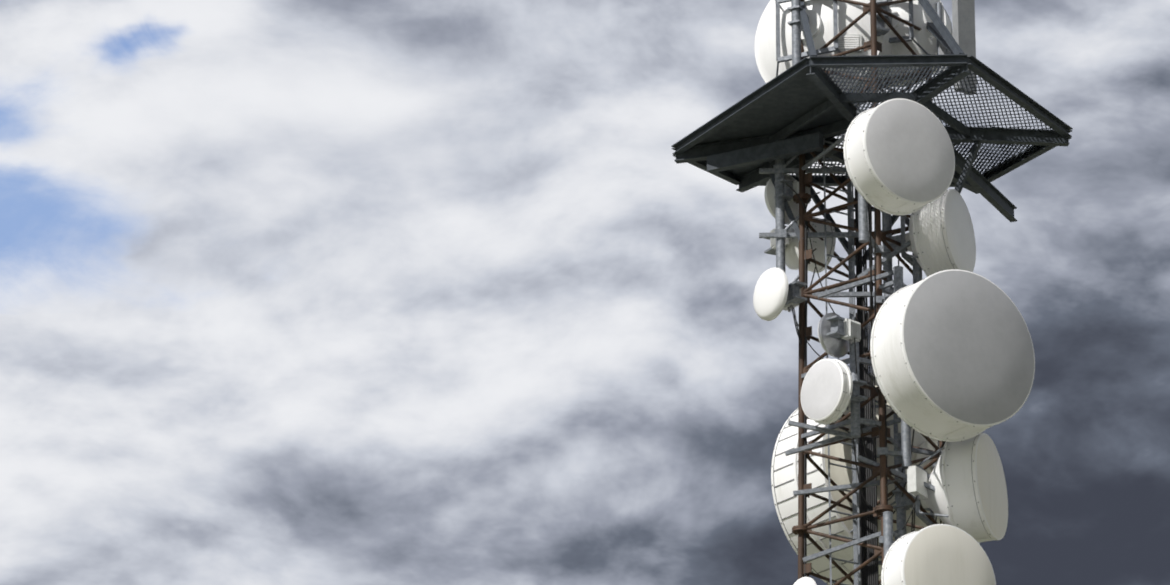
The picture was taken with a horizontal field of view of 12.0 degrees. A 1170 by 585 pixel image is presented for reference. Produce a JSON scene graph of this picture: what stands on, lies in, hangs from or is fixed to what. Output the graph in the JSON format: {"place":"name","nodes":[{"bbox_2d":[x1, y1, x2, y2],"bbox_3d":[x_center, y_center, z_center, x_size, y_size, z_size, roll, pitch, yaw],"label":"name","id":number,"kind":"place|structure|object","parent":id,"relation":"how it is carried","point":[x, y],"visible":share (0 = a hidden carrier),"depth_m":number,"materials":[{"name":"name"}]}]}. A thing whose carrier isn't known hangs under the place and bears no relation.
{"place":"outdoors","nodes":[
{"label":"outdoors","id":0,"kind":"place"},
{"bbox_2d":[0,0,1169,584],"label":"sky","id":1,"kind":"structure","parent":0,"point":[292,292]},
{"label":"ground","id":2,"kind":"structure","parent":0,"visible":0},
{"bbox_2d":[792,0,943,584],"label":"lattice tower","id":3,"kind":"structure","parent":2,"relation":"on","point":[873,8],"depth_m":63.10,"materials":[{"name":"brown metal"}]},
{"bbox_2d":[764,174,810,224],"bbox_3d":[2.394,-1.110,64.167,0.616,0.616,0.432,16,-25,-37],"label":"dish","id":4,"kind":"object","parent":3,"relation":"attached to","point":[788,194],"visible":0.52,"depth_m":64.04,"materials":[{"name":"white paint"}]},
{"bbox_2d":[764,217,835,272],"bbox_3d":[2.471,-0.591,64.237,0.659,0.676,0.664,11,-23,-28],"label":"dish antenna","id":5,"kind":"object","parent":3,"relation":"attached to","point":[792,253],"visible":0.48,"depth_m":64.10,"materials":[{"name":"white paint"}]},
{"bbox_2d":[793,577,816,584],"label":"dish antenna","id":6,"kind":"object","parent":3,"relation":"attached to","point":[805,581],"visible":1,"depth_m":61.95,"materials":[{"name":"white paint"}]},
{"bbox_2d":[754,0,892,107],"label":"dish","id":7,"kind":"object","parent":3,"relation":"attached to","point":[828,20],"visible":0.5,"depth_m":64.56,"materials":[{"name":"white paint"}]},
{"bbox_2d":[876,13,889,35],"bbox_3d":[3.283,-2.988,64.626,0.944,0.944,0.914,8,-21,-21],"label":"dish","id":8,"kind":"object","parent":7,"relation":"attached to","point":[881,30],"visible":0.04,"depth_m":64.29,"materials":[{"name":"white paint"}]},
{"bbox_2d":[759,0,942,564],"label":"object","id":9,"kind":"object","parent":3,"relation":"attached to","point":[901,443],"visible":0.31,"depth_m":62.56,"materials":[{"name":"metal"}]},
{"bbox_2d":[753,267,806,320],"bbox_3d":[2.216,0.040,63.316,0.432,0.616,0.616,13,-24,-32],"label":"dish","id":10,"kind":"object","parent":9,"relation":"attached to","point":[775,294],"visible":1,"depth_m":63.16,"materials":[{"name":"white paint"}]},
{"bbox_2d":[801,359,867,424],"bbox_3d":[2.813,1.133,62.124,0.464,0.756,0.744,16,-25,-37],"label":"dish antenna","id":11,"kind":"object","parent":9,"relation":"attached to","point":[830,390],"visible":0.98,"depth_m":61.94,"materials":[{"name":"white paint"}]},
{"bbox_2d":[818,313,860,357],"bbox_3d":[2.875,0.452,62.317,0.399,0.516,0.543,-17,-26,39],"label":"dish antenna","id":12,"kind":"object","parent":9,"relation":"attached to","point":[837,333],"visible":1,"depth_m":62.21,"materials":[{"name":"white paint"}]},
{"bbox_2d":[771,377,979,584],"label":"dish antenna","id":13,"kind":"object","parent":9,"relation":"attached to","point":[784,475],"visible":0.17,"depth_m":63.74,"materials":[{"name":"white paint"}]},
{"bbox_2d":[843,98,954,214],"bbox_3d":[3.360,-1.435,62.154,1.270,1.272,1.040,12,-23,-30],"label":"dish antenna","id":14,"kind":"object","parent":9,"relation":"attached to","point":[899,157],"visible":1,"depth_m":61.70,"materials":[{"name":"white paint"}]},
{"bbox_2d":[882,189,975,276],"bbox_3d":[3.845,-0.605,63.408,0.994,1.056,1.044,-9,-22,23],"label":"dish antenna","id":15,"kind":"object","parent":9,"relation":"attached to","point":[940,235],"visible":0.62,"depth_m":62.97,"materials":[{"name":"white paint"}]},
{"bbox_2d":[881,524,995,584],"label":"dish antenna","id":16,"kind":"object","parent":9,"relation":"attached to","point":[940,554],"visible":1,"depth_m":60.91,"materials":[{"name":"white paint"}]},
{"bbox_2d":[892,433,1007,542],"bbox_3d":[4.037,2.252,62.371,1.178,1.244,1.244,-8,-21,20],"label":"dish antenna","id":17,"kind":"object","parent":9,"relation":"attached to","point":[966,479],"visible":0.79,"depth_m":61.89,"materials":[{"name":"white paint"}]},
{"bbox_2d":[870,269,1034,441],"bbox_3d":[3.926,0.789,61.984,1.850,1.853,1.382,12,-23,-30],"label":"dish antenna","id":18,"kind":"object","parent":9,"relation":"attached to","point":[952,356],"visible":1,"depth_m":61.39,"materials":[{"name":"white paint"}]},
{"bbox_2d":[791,203,936,531],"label":"dish feeder drops","id":19,"kind":"object","parent":3,"relation":"attached to","point":[912,523],"visible":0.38,"depth_m":62.46,"materials":[{"name":"black rubber"}]},
{"bbox_2d":[786,138,944,584],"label":"feeder cables","id":20,"kind":"object","parent":3,"relation":"attached to","point":[867,574],"visible":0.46,"depth_m":63.20,"materials":[{"name":"rubber"}]},
{"bbox_2d":[671,0,1072,265],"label":"frame","id":21,"kind":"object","parent":3,"relation":"attached to","point":[787,143],"depth_m":63.85,"materials":[{"name":"metal"}]},
{"bbox_2d":[696,66,1052,179],"bbox_3d":[3.299,-1.973,63.854,4.524,0.032,3.769,0,-20,1],"label":"platform grating","id":22,"kind":"object","parent":21,"relation":"on","point":[789,103],"visible":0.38,"depth_m":63.56,"materials":[{"name":"metal"}]},
{"bbox_2d":[790,0,976,536],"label":"radio units and panel","id":23,"kind":"object","parent":3,"relation":"attached to","point":[963,18],"visible":0.6,"depth_m":64.09,"materials":[{"name":"metal"}]},
{"bbox_2d":[876,0,952,87],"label":"dish","id":24,"kind":"object","parent":3,"relation":"attached to","point":[923,41],"visible":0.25,"depth_m":64.64,"materials":[{"name":"white paint"}]}
]}

